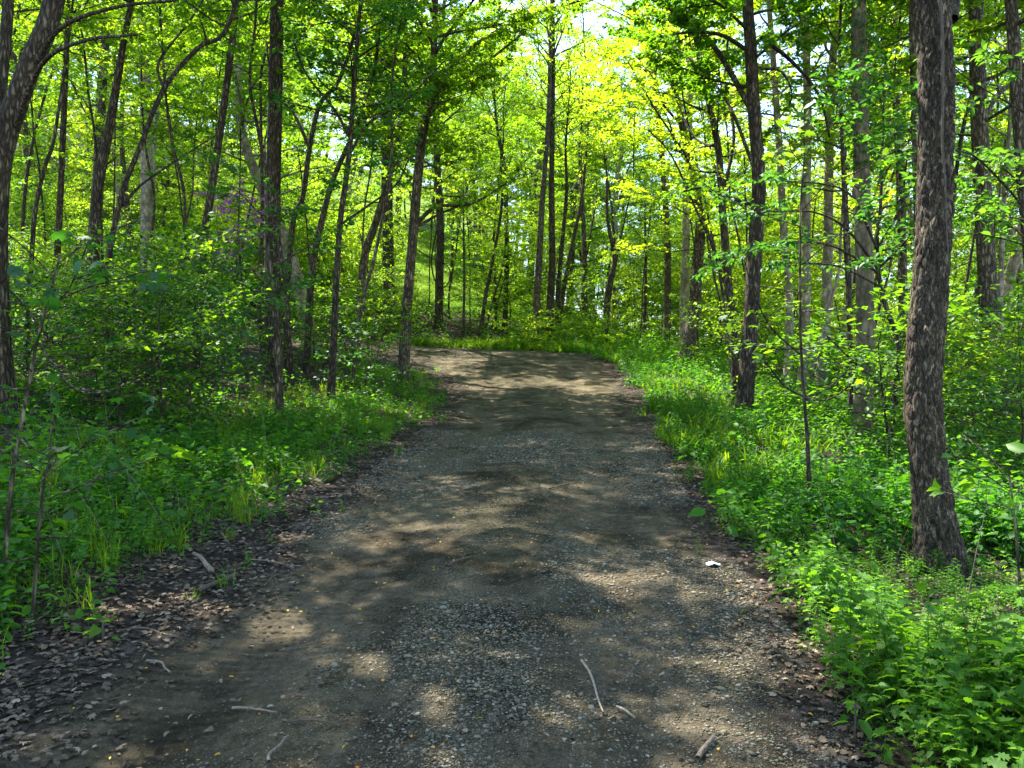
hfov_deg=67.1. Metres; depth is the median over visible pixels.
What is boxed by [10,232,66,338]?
understory sapling
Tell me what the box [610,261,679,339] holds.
understory sapling
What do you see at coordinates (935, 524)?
forest tree
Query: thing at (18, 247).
understory sapling
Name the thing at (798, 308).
understory sapling
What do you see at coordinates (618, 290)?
understory sapling
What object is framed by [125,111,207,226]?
understory sapling
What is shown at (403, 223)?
understory sapling
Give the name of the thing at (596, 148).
slim tree
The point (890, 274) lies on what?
background tree
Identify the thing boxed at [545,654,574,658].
twig
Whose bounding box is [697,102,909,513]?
sapling
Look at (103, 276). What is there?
sapling
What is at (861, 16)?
forest tree
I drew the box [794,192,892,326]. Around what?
background tree
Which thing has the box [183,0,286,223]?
background tree
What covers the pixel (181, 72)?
tree
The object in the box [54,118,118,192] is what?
understory sapling
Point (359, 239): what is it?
understory sapling
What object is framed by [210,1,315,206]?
background tree
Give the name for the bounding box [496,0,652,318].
background tree
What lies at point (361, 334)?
understory sapling
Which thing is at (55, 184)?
understory sapling
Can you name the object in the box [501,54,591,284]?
background tree
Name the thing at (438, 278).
forest tree
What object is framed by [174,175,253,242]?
understory sapling
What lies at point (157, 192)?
understory sapling
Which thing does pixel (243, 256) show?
understory sapling
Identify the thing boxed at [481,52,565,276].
background tree
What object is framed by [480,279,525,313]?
understory sapling
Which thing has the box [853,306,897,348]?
understory sapling
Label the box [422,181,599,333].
understory sapling
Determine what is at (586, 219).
background tree
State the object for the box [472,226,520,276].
understory sapling
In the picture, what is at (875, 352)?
understory sapling
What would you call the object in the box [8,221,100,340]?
understory sapling
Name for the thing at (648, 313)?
understory sapling
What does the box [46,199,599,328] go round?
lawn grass
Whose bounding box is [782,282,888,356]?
understory sapling
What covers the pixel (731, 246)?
understory sapling
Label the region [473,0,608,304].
background tree
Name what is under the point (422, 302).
bank shrub
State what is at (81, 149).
understory sapling
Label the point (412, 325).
bank shrub
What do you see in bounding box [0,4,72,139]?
background tree
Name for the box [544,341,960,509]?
verge grass
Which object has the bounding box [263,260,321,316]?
understory sapling
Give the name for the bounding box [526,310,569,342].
bank shrub
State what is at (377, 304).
bank shrub
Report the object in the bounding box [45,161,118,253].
understory sapling
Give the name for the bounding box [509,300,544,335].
bank shrub
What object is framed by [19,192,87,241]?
understory sapling
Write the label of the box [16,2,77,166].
background tree
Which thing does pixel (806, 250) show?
forest tree
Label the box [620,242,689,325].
understory sapling
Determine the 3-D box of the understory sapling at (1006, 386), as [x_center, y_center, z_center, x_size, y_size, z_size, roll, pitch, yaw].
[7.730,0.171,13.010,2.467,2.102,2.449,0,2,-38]
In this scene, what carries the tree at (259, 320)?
on the ground at (224, 558)
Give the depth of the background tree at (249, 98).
57.16 m
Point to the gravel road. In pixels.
(500, 386)
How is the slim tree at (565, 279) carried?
on the ground at (224, 558)
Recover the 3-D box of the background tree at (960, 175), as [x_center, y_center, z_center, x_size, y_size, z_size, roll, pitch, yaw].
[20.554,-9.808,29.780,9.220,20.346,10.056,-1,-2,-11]
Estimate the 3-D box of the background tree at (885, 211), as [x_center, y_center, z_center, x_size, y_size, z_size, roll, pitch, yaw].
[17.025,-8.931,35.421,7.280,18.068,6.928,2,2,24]
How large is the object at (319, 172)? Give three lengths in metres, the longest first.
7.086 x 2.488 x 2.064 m
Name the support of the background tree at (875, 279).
on the ground at (224, 558)
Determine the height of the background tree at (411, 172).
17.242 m
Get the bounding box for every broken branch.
[191,552,214,572]
[194,572,237,593]
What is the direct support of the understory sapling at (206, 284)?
on the ground at (224, 558)
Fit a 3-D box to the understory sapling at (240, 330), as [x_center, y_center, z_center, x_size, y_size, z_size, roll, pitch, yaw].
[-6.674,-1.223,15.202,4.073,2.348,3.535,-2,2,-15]
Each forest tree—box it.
[69,0,217,290]
[79,0,142,370]
[190,0,238,380]
[263,0,286,382]
[291,0,593,383]
[309,3,488,333]
[342,0,515,330]
[601,0,847,414]
[619,0,798,404]
[680,0,906,392]
[718,0,834,387]
[720,0,909,384]
[829,0,1023,238]
[834,0,887,448]
[842,0,1023,264]
[881,0,1023,428]
[902,0,977,580]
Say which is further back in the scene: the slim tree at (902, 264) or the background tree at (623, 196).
the background tree at (623, 196)
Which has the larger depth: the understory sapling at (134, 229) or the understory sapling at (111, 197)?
the understory sapling at (111, 197)
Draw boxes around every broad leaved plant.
[83,618,121,643]
[133,439,198,478]
[171,440,221,478]
[833,694,880,741]
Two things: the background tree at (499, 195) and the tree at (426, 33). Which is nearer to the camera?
the tree at (426, 33)
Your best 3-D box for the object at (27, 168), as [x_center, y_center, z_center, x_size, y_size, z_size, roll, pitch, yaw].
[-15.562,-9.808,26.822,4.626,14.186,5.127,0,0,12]
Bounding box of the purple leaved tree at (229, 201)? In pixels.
[181,179,281,357]
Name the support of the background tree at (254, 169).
on the ground at (224, 558)
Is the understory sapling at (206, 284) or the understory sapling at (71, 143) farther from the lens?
the understory sapling at (71, 143)
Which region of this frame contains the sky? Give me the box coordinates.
[1,0,1023,335]
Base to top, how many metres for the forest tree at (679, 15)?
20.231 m
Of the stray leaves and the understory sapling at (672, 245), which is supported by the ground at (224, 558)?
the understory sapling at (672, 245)
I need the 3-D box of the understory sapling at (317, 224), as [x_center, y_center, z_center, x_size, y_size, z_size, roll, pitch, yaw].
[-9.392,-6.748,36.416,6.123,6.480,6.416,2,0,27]
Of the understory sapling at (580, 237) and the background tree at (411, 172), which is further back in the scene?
the background tree at (411, 172)
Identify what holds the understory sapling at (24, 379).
on the ground at (224, 558)
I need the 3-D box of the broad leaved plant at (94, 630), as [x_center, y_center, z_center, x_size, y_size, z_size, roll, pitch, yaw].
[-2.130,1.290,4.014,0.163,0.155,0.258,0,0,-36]
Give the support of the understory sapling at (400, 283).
on the ground at (224, 558)
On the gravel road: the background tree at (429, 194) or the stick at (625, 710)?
the stick at (625, 710)
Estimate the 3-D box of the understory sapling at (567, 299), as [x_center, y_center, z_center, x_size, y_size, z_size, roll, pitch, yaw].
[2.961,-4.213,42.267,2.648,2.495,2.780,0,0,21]
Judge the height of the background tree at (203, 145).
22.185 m
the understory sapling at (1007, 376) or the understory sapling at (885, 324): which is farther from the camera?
the understory sapling at (885, 324)
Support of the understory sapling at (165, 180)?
on the ground at (224, 558)
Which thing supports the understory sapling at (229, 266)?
on the ground at (224, 558)
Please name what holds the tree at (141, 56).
on the ground at (224, 558)
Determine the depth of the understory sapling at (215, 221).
41.76 m
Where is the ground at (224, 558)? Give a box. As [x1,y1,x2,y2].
[0,104,1023,767]
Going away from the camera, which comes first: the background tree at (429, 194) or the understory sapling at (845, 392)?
the understory sapling at (845, 392)
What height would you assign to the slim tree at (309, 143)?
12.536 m
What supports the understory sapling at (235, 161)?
on the ground at (224, 558)
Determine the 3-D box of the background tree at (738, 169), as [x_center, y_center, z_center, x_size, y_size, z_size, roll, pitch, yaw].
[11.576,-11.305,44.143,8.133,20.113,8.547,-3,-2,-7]
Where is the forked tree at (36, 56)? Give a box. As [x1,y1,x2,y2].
[0,0,177,413]
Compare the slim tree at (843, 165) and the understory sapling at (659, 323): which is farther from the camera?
the understory sapling at (659, 323)
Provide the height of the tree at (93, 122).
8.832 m
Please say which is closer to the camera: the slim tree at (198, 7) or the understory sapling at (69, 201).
the slim tree at (198, 7)
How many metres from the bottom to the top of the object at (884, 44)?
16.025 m
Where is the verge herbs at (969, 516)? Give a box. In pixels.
[543,335,1023,636]
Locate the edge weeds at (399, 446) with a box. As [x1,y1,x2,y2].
[97,340,897,767]
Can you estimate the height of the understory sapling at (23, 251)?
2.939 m
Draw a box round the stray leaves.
[12,402,805,767]
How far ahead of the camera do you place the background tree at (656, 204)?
58.36 m
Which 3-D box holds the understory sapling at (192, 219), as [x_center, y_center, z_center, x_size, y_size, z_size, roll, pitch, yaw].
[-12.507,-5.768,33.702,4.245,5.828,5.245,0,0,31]
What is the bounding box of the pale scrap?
[706,561,719,565]
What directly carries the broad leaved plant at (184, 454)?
on the ground at (224, 558)
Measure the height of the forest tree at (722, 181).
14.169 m
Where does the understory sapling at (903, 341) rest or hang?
on the ground at (224, 558)
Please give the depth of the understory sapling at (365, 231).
31.11 m
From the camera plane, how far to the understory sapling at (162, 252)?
14.88 m
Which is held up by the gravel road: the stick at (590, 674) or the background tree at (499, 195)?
the stick at (590, 674)
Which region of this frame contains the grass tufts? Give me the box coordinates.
[0,345,427,662]
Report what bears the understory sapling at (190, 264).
on the ground at (224, 558)
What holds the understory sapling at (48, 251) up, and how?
on the ground at (224, 558)
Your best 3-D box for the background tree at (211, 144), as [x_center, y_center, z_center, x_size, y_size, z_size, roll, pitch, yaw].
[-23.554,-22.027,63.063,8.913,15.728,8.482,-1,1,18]
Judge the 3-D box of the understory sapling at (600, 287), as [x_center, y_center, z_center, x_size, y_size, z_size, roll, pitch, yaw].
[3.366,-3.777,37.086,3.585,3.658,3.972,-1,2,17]
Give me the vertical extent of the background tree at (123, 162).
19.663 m
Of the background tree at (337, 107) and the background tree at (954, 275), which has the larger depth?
the background tree at (337, 107)
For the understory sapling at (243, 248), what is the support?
on the ground at (224, 558)
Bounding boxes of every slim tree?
[11,0,174,373]
[13,0,140,348]
[102,0,362,388]
[167,96,404,421]
[246,0,463,404]
[252,0,390,374]
[284,0,439,374]
[334,8,483,358]
[423,153,490,341]
[451,25,536,331]
[476,167,545,337]
[477,103,531,339]
[497,0,596,344]
[506,0,612,341]
[514,28,607,339]
[543,16,623,327]
[555,98,631,328]
[558,106,645,340]
[606,0,699,349]
[611,155,672,340]
[646,4,743,352]
[691,45,985,459]
[758,0,917,425]
[764,80,911,388]
[842,8,911,354]
[953,0,1023,415]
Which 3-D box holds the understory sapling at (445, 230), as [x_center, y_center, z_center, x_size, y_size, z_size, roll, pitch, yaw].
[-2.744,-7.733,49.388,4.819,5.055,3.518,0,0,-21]
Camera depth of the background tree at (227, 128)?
60.07 m
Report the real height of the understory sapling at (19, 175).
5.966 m
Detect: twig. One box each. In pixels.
[119,627,180,638]
[146,659,170,672]
[231,706,276,712]
[246,558,301,565]
[263,572,278,601]
[267,734,288,762]
[291,718,345,724]
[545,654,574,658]
[549,482,576,488]
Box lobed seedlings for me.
[0,365,391,601]
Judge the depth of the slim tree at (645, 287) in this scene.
35.96 m
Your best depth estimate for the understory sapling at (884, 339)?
23.87 m
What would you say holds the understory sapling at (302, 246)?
on the ground at (224, 558)
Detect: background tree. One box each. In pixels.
[0,0,82,230]
[0,0,83,173]
[0,0,213,282]
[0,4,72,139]
[8,0,84,214]
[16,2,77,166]
[16,15,88,192]
[31,3,99,183]
[39,1,168,233]
[41,47,90,158]
[47,21,97,172]
[49,0,191,256]
[54,72,139,142]
[70,0,376,350]
[99,0,234,257]
[116,1,230,249]
[120,11,172,164]
[123,4,207,214]
[133,19,229,204]
[139,32,188,205]
[167,33,254,180]
[167,52,221,187]
[181,52,223,198]
[182,1,267,221]
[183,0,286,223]
[193,18,303,175]
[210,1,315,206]
[211,3,309,254]
[232,40,295,166]
[235,1,310,165]
[248,22,340,202]
[259,23,343,139]
[282,1,379,271]
[282,49,350,194]
[285,2,437,295]
[303,2,367,197]
[309,43,380,192]
[336,62,378,199]
[341,12,443,244]
[341,29,418,206]
[356,8,424,182]
[356,61,405,189]
[374,87,432,204]
[393,115,411,218]
[397,52,453,240]
[398,10,507,264]
[403,33,497,280]
[415,116,447,228]
[432,96,486,244]
[439,38,522,292]
[450,53,523,248]
[454,61,528,284]
[454,66,534,267]
[454,114,519,250]
[461,80,521,244]
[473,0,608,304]
[475,0,602,289]
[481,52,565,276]
[482,81,563,257]
[485,112,525,250]
[486,131,525,255]
[488,90,563,277]
[492,106,557,285]
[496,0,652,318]
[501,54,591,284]
[508,64,618,319]
[518,118,585,296]
[536,93,591,263]
[536,136,601,275]
[545,144,610,289]
[546,111,607,298]
[555,6,667,317]
[561,0,710,335]
[563,0,822,365]
[575,68,668,280]
[575,159,620,299]
[585,130,648,305]
[585,149,643,307]
[593,169,655,304]
[620,129,705,312]
[620,151,683,309]
[621,151,682,315]
[621,152,702,325]
[643,4,773,345]
[658,126,733,260]
[720,161,801,342]
[730,98,823,324]
[733,82,849,327]
[771,158,849,330]
[774,2,991,368]
[793,163,910,318]
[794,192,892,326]
[794,210,844,324]
[811,16,959,316]
[811,18,909,319]
[815,14,969,369]
[834,142,959,338]
[843,182,913,342]
[853,237,911,334]
[870,52,998,333]
[875,252,911,326]
[877,230,912,293]
[887,3,1023,293]
[889,1,1023,322]
[897,230,975,309]
[902,14,1022,278]
[907,194,1016,320]
[947,84,1014,348]
[949,0,1023,305]
[950,224,1023,322]
[952,60,1023,370]
[953,137,1023,339]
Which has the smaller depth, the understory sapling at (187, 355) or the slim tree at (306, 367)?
the understory sapling at (187, 355)
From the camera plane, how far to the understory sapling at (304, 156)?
43.73 m
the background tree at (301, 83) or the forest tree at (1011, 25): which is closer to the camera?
the forest tree at (1011, 25)
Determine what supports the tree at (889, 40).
on the ground at (224, 558)
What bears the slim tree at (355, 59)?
on the ground at (224, 558)
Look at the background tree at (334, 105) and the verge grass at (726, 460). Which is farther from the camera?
the background tree at (334, 105)
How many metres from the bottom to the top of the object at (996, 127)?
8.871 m
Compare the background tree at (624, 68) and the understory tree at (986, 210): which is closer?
the understory tree at (986, 210)
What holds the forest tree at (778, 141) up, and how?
on the ground at (224, 558)
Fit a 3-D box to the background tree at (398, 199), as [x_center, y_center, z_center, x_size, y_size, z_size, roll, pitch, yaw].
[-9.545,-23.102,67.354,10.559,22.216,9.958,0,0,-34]
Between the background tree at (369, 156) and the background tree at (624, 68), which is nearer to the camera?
the background tree at (624, 68)
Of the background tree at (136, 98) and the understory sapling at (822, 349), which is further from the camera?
the background tree at (136, 98)
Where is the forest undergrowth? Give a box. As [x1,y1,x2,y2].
[9,204,1023,510]
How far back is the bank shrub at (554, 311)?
33.26 m
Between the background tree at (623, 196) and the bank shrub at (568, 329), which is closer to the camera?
the bank shrub at (568, 329)
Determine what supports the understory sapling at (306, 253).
on the ground at (224, 558)
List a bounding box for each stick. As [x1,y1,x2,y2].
[446,553,480,566]
[580,659,603,711]
[616,705,635,717]
[695,735,715,760]
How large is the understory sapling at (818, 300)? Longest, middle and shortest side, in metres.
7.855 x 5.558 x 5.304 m
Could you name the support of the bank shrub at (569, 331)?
on the ground at (224, 558)
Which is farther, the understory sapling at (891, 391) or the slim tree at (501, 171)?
the slim tree at (501, 171)
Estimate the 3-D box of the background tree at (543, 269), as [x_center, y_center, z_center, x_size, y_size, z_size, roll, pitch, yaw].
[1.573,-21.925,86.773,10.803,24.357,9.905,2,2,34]
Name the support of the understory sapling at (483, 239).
on the ground at (224, 558)
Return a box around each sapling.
[0,213,175,579]
[0,374,174,622]
[2,255,114,373]
[3,215,273,433]
[8,76,93,190]
[8,150,44,224]
[8,177,86,281]
[8,209,99,351]
[8,211,52,310]
[8,219,40,280]
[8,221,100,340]
[8,223,38,249]
[8,223,85,293]
[8,240,66,289]
[9,136,85,258]
[9,164,110,247]
[9,169,43,238]
[9,192,55,255]
[9,233,43,315]
[9,237,101,358]
[9,245,67,341]
[9,253,128,355]
[9,277,73,348]
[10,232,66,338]
[10,242,230,425]
[10,271,123,373]
[11,102,77,204]
[11,115,51,191]
[11,230,116,306]
[12,169,105,257]
[12,304,99,366]
[12,306,198,415]
[15,65,75,176]
[15,96,66,182]
[15,247,248,414]
[16,79,157,219]
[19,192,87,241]
[34,76,135,210]
[40,110,117,204]
[41,217,196,373]
[43,167,92,226]
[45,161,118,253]
[46,233,221,365]
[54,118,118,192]
[56,153,128,196]
[63,263,277,365]
[64,222,125,263]
[67,247,149,309]
[69,167,119,210]
[70,211,311,426]
[71,277,223,392]
[73,232,236,361]
[77,267,221,382]
[82,207,158,262]
[103,153,133,207]
[103,171,140,219]
[105,115,180,208]
[106,158,140,213]
[107,101,169,202]
[120,175,160,223]
[122,201,278,401]
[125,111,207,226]
[125,157,180,218]
[126,163,236,241]
[126,300,270,384]
[131,176,162,213]
[133,269,285,391]
[135,227,223,296]
[136,140,197,217]
[136,200,168,223]
[138,252,232,296]
[155,130,206,223]
[155,162,228,229]
[155,196,210,263]
[155,207,240,266]
[155,226,188,264]
[158,188,264,296]
[162,266,231,322]
[171,150,346,314]
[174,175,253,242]
[176,104,292,237]
[186,117,303,260]
[186,231,258,294]
[190,202,236,254]
[191,223,236,278]
[193,139,284,230]
[196,230,264,291]
[198,176,287,264]
[212,230,264,284]
[214,252,298,342]
[223,197,287,278]
[229,255,308,304]
[234,170,381,304]
[234,177,325,303]
[235,198,361,321]
[237,197,335,283]
[241,144,338,233]
[244,109,356,267]
[246,155,382,328]
[247,213,330,279]
[248,283,404,379]
[257,124,363,249]
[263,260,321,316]
[281,148,337,260]
[281,264,398,339]
[281,267,330,321]
[281,267,347,312]
[282,263,401,371]
[284,147,410,339]
[286,224,388,320]
[290,279,357,363]
[291,317,365,352]
[295,318,435,394]
[298,190,381,311]
[315,139,407,283]
[324,230,380,314]
[331,189,448,301]
[338,287,431,378]
[345,213,397,273]
[346,238,428,314]
[348,216,381,282]
[362,163,425,247]
[366,265,428,321]
[372,235,406,270]
[377,263,424,303]
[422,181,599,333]
[430,224,503,297]
[444,195,555,319]
[444,225,591,335]
[459,192,583,333]
[469,200,548,283]
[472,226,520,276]
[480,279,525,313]
[485,263,547,309]
[495,188,587,312]
[500,151,673,297]
[509,225,567,288]
[511,294,544,323]
[528,194,596,296]
[529,217,596,306]
[534,181,608,299]
[543,284,590,319]
[543,285,579,320]
[544,259,624,329]
[545,266,619,332]
[554,259,600,304]
[566,213,641,314]
[574,286,601,316]
[576,257,635,322]
[589,217,662,342]
[590,266,641,333]
[595,209,682,314]
[595,294,639,326]
[598,281,641,323]
[603,232,663,329]
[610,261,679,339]
[613,298,675,336]
[619,186,712,335]
[619,246,677,324]
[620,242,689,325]
[621,265,677,336]
[622,204,741,344]
[624,221,728,333]
[629,299,679,341]
[631,133,848,348]
[631,212,717,329]
[641,178,790,320]
[650,253,706,330]
[651,280,706,339]
[656,154,850,324]
[657,266,722,343]
[666,267,841,399]
[669,161,812,359]
[671,290,710,342]
[673,223,811,360]
[673,245,738,340]
[690,209,822,342]
[690,236,772,357]
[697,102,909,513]
[700,270,761,346]
[703,161,789,352]
[704,281,770,347]
[724,266,1023,471]
[725,183,838,346]
[729,169,909,371]
[733,271,801,351]
[737,215,897,345]
[738,308,794,363]
[757,314,812,376]
[758,276,843,362]
[764,238,841,340]
[775,245,855,358]
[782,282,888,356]
[797,301,1023,462]
[813,292,886,335]
[814,307,882,348]
[818,318,889,354]
[828,325,1022,468]
[829,336,902,380]
[833,338,960,405]
[836,311,1023,441]
[839,322,976,402]
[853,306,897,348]
[854,318,948,385]
[875,292,968,427]
[875,357,902,410]
[876,331,903,396]
[879,337,991,417]
[880,287,1021,360]
[882,321,1023,435]
[888,303,1018,427]
[900,321,1023,433]
[900,331,1023,444]
[909,292,1023,366]
[927,434,1023,614]
[943,272,1023,484]
[943,278,1023,437]
[943,357,1023,449]
[944,295,1023,425]
[944,340,1022,425]
[945,370,1023,457]
[948,278,1017,338]
[970,330,1023,404]
[970,333,1022,424]
[992,384,1023,434]
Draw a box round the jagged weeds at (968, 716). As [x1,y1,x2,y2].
[679,458,1023,767]
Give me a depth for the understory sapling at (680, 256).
37.39 m
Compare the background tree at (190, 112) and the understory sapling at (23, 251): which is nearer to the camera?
the understory sapling at (23, 251)
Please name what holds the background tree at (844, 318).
on the ground at (224, 558)
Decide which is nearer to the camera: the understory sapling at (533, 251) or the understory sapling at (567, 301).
the understory sapling at (533, 251)
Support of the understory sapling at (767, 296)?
on the ground at (224, 558)
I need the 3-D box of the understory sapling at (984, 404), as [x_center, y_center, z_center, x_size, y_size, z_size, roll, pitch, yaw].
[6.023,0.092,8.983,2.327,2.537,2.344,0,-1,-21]
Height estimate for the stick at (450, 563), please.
0.038 m
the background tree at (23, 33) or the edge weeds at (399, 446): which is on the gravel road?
the edge weeds at (399, 446)
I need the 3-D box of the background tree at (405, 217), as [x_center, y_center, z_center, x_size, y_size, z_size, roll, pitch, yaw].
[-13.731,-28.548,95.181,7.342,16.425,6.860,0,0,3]
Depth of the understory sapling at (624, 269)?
38.87 m
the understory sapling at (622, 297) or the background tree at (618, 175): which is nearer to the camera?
the background tree at (618, 175)
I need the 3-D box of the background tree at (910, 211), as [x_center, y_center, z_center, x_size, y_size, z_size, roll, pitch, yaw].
[18.888,-11.336,37.817,8.002,24.195,7.337,-1,-2,32]
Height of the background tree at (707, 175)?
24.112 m
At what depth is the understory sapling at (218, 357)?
13.55 m
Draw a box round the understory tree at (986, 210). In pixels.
[899,26,1023,247]
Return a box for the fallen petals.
[0,438,902,767]
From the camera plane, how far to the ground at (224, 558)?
8.62 m
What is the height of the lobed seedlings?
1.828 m
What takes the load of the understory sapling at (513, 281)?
on the ground at (224, 558)
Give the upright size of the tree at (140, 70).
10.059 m
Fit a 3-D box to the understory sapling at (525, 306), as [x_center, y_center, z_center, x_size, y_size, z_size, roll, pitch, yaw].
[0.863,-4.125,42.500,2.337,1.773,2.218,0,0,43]
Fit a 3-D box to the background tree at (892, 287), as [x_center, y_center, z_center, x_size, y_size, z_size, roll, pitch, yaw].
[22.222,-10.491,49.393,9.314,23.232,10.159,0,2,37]
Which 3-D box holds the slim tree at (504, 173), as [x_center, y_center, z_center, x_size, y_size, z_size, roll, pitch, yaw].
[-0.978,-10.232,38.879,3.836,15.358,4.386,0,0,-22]
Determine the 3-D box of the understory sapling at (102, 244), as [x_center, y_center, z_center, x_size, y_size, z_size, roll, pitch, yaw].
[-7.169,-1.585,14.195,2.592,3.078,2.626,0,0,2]
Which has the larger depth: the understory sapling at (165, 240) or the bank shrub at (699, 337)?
the understory sapling at (165, 240)
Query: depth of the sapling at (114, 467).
4.25 m
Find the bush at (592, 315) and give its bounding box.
[563,300,619,343]
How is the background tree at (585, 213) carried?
on the ground at (224, 558)
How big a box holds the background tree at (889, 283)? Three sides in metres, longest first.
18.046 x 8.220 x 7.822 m
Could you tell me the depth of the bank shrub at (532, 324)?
32.11 m
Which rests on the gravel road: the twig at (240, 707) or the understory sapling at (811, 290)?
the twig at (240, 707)
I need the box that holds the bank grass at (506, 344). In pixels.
[316,315,656,354]
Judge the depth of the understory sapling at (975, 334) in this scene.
15.98 m
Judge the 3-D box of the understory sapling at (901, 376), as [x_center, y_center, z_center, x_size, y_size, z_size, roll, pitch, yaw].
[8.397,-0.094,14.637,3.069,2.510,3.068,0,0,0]
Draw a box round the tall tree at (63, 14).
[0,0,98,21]
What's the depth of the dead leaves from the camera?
4.43 m
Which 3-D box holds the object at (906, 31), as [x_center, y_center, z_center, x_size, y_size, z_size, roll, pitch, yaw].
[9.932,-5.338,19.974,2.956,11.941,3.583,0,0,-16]
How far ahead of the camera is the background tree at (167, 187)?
43.74 m
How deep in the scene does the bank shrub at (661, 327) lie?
31.85 m
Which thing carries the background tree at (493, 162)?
on the ground at (224, 558)
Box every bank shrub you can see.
[353,293,400,315]
[378,286,431,321]
[378,298,424,325]
[380,290,432,337]
[485,297,553,345]
[507,307,549,340]
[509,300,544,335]
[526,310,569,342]
[530,292,600,345]
[540,314,597,343]
[540,314,611,347]
[562,297,610,340]
[570,309,609,344]
[579,308,630,345]
[586,323,636,343]
[603,309,662,344]
[631,319,678,351]
[673,324,711,357]
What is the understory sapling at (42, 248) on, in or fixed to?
on the ground at (224, 558)
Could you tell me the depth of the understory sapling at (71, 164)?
43.04 m
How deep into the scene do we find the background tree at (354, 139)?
101.04 m
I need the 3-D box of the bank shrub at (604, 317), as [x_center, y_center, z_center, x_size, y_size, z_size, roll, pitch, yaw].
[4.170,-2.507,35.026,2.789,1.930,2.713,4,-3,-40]
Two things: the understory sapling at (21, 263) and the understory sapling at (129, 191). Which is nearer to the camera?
the understory sapling at (21, 263)
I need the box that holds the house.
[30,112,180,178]
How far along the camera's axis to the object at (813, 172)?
25.16 m
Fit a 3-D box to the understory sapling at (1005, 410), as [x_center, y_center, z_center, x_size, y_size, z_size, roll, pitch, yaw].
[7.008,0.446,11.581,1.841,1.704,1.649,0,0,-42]
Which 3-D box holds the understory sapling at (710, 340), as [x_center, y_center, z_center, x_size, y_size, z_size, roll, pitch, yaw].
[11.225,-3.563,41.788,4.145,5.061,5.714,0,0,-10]
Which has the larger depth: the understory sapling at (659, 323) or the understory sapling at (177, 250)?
the understory sapling at (659, 323)
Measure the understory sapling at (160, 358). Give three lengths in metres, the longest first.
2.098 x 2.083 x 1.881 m
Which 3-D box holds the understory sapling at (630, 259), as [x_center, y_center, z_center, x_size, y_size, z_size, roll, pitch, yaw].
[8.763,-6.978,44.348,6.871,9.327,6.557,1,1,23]
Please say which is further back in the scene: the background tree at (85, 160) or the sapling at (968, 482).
the background tree at (85, 160)
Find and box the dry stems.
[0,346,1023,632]
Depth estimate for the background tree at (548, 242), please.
78.30 m
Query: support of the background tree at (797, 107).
on the ground at (224, 558)
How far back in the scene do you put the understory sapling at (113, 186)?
51.28 m
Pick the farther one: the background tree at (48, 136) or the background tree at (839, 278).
the background tree at (839, 278)
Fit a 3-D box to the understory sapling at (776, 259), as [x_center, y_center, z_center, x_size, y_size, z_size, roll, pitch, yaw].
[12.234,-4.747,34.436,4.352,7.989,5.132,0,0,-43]
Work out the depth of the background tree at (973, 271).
40.37 m
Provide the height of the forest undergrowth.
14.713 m
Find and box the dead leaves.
[0,368,1022,767]
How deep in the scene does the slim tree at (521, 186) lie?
36.37 m
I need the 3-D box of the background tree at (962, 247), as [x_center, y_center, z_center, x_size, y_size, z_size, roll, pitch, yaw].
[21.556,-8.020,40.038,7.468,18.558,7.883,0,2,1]
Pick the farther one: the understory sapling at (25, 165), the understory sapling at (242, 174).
the understory sapling at (242, 174)
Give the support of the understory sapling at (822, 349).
on the ground at (224, 558)
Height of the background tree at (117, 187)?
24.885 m
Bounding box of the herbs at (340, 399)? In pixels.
[0,358,449,669]
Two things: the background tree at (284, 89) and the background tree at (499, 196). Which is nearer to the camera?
the background tree at (284, 89)
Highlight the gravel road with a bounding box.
[0,306,940,767]
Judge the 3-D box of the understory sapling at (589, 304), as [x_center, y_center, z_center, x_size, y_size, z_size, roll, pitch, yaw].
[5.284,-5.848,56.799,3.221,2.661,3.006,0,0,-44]
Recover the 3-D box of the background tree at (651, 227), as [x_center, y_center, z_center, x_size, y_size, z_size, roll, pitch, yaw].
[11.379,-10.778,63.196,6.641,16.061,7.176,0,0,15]
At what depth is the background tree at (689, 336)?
26.54 m
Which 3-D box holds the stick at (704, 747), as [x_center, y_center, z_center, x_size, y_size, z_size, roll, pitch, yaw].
[0.747,1.403,2.980,0.023,0.032,0.179,0,0,34]

